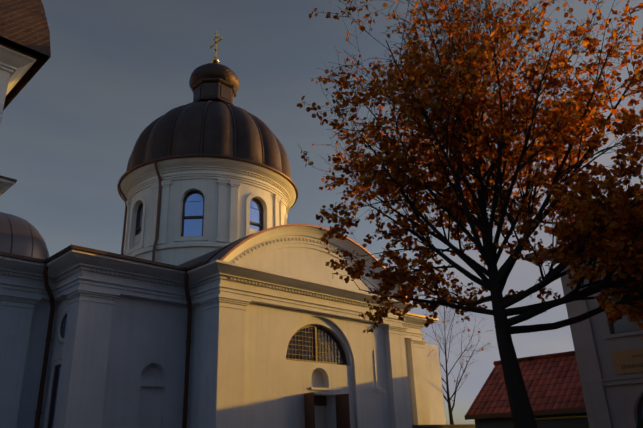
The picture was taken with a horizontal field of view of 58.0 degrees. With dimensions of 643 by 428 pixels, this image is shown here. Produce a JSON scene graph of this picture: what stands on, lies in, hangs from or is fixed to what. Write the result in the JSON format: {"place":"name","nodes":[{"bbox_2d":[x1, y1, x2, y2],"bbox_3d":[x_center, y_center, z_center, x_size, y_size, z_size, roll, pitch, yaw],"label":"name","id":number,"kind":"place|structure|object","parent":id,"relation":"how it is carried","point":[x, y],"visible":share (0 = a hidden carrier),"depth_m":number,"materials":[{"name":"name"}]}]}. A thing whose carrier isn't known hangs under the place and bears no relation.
{"place":"outdoors","nodes":[
{"label":"outdoors","id":0,"kind":"place"},
{"bbox_2d":[0,0,50,195],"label":"bell tower","id":1,"kind":"structure","parent":0,"point":[25,52],"depth_m":21.79,"materials":[{"name":"paint"}]},
{"bbox_2d":[16,247,445,427],"bbox_3d":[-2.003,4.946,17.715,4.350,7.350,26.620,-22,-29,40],"label":"church walls","id":2,"kind":"structure","parent":0,"point":[145,379],"depth_m":15.27,"materials":[{"name":"white paint"}]},
{"bbox_2d":[34,155,297,427],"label":"gutters and downspouts","id":3,"kind":"object","parent":2,"relation":"attached to","point":[38,412],"visible":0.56,"depth_m":15.20,"materials":[{"name":"metal"}]},
{"bbox_2d":[47,190,386,427],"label":"windows","id":4,"kind":"structure","parent":2,"relation":"in","point":[314,343],"depth_m":17.20,"materials":[{"name":"blue glass"}]},
{"bbox_2d":[0,226,436,427],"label":"wall trim","id":5,"kind":"structure","parent":2,"relation":"attached to","point":[91,287],"depth_m":14.43,"materials":[{"name":"white paint"}]},
{"bbox_2d":[0,212,438,320],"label":"church roofs","id":6,"kind":"structure","parent":2,"relation":"on","point":[22,238],"depth_m":14.64,"materials":[{"name":"metal"}]},
{"bbox_2d":[120,157,295,265],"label":"drum wall","id":7,"kind":"structure","parent":6,"relation":"on","point":[229,189],"depth_m":20.30,"materials":[{"name":"white paint"}]},
{"bbox_2d":[117,31,297,209],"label":"church dome","id":8,"kind":"structure","parent":7,"relation":"on","point":[211,119],"depth_m":21.60,"materials":[{"name":"brown metal"}]},
{"bbox_2d":[0,0,642,424],"label":"sky","id":9,"kind":"structure","parent":0,"point":[68,138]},
{"bbox_2d":[297,0,642,427],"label":"linden tree","id":10,"kind":"object","parent":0,"point":[583,224],"depth_m":10.50,"materials":[{"name":"orange plant"}]},
{"bbox_2d":[528,246,642,427],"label":"office building","id":11,"kind":"structure","parent":0,"point":[605,349],"depth_m":16.53,"materials":[{"name":"beige paint"}]},
{"bbox_2d":[621,363,642,368],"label":"lettering","id":12,"kind":"object","parent":11,"relation":"attached to","point":[633,365],"visible":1,"depth_m":16.06,"materials":[{"name":"brown"}]},
{"label":"ground","id":13,"kind":"structure","parent":0,"visible":0},
{"bbox_2d":[412,424,474,427],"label":"yard wall","id":14,"kind":"structure","parent":13,"relation":"on","point":[448,426],"depth_m":21.17,"materials":[{"name":"grey"}]},
{"bbox_2d":[422,271,490,423],"bbox_3d":[6.140,7.647,28.731,4.942,9.837,4.981,-22,-29,40],"label":"tree","id":15,"kind":"object","parent":13,"relation":"on","point":[448,399],"depth_m":28.97,"materials":[{"name":"brown plant"}]},
{"bbox_2d":[464,351,588,427],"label":"outbuilding","id":16,"kind":"structure","parent":13,"relation":"on","point":[552,383],"depth_m":18.95,"materials":[{"name":"red tile"}]},
{"bbox_2d":[636,417,642,427],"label":"thuja shrubs","id":17,"kind":"object","parent":13,"relation":"on","point":[640,423],"visible":1,"depth_m":15.31,"materials":[{"name":"green plant"}]}
]}

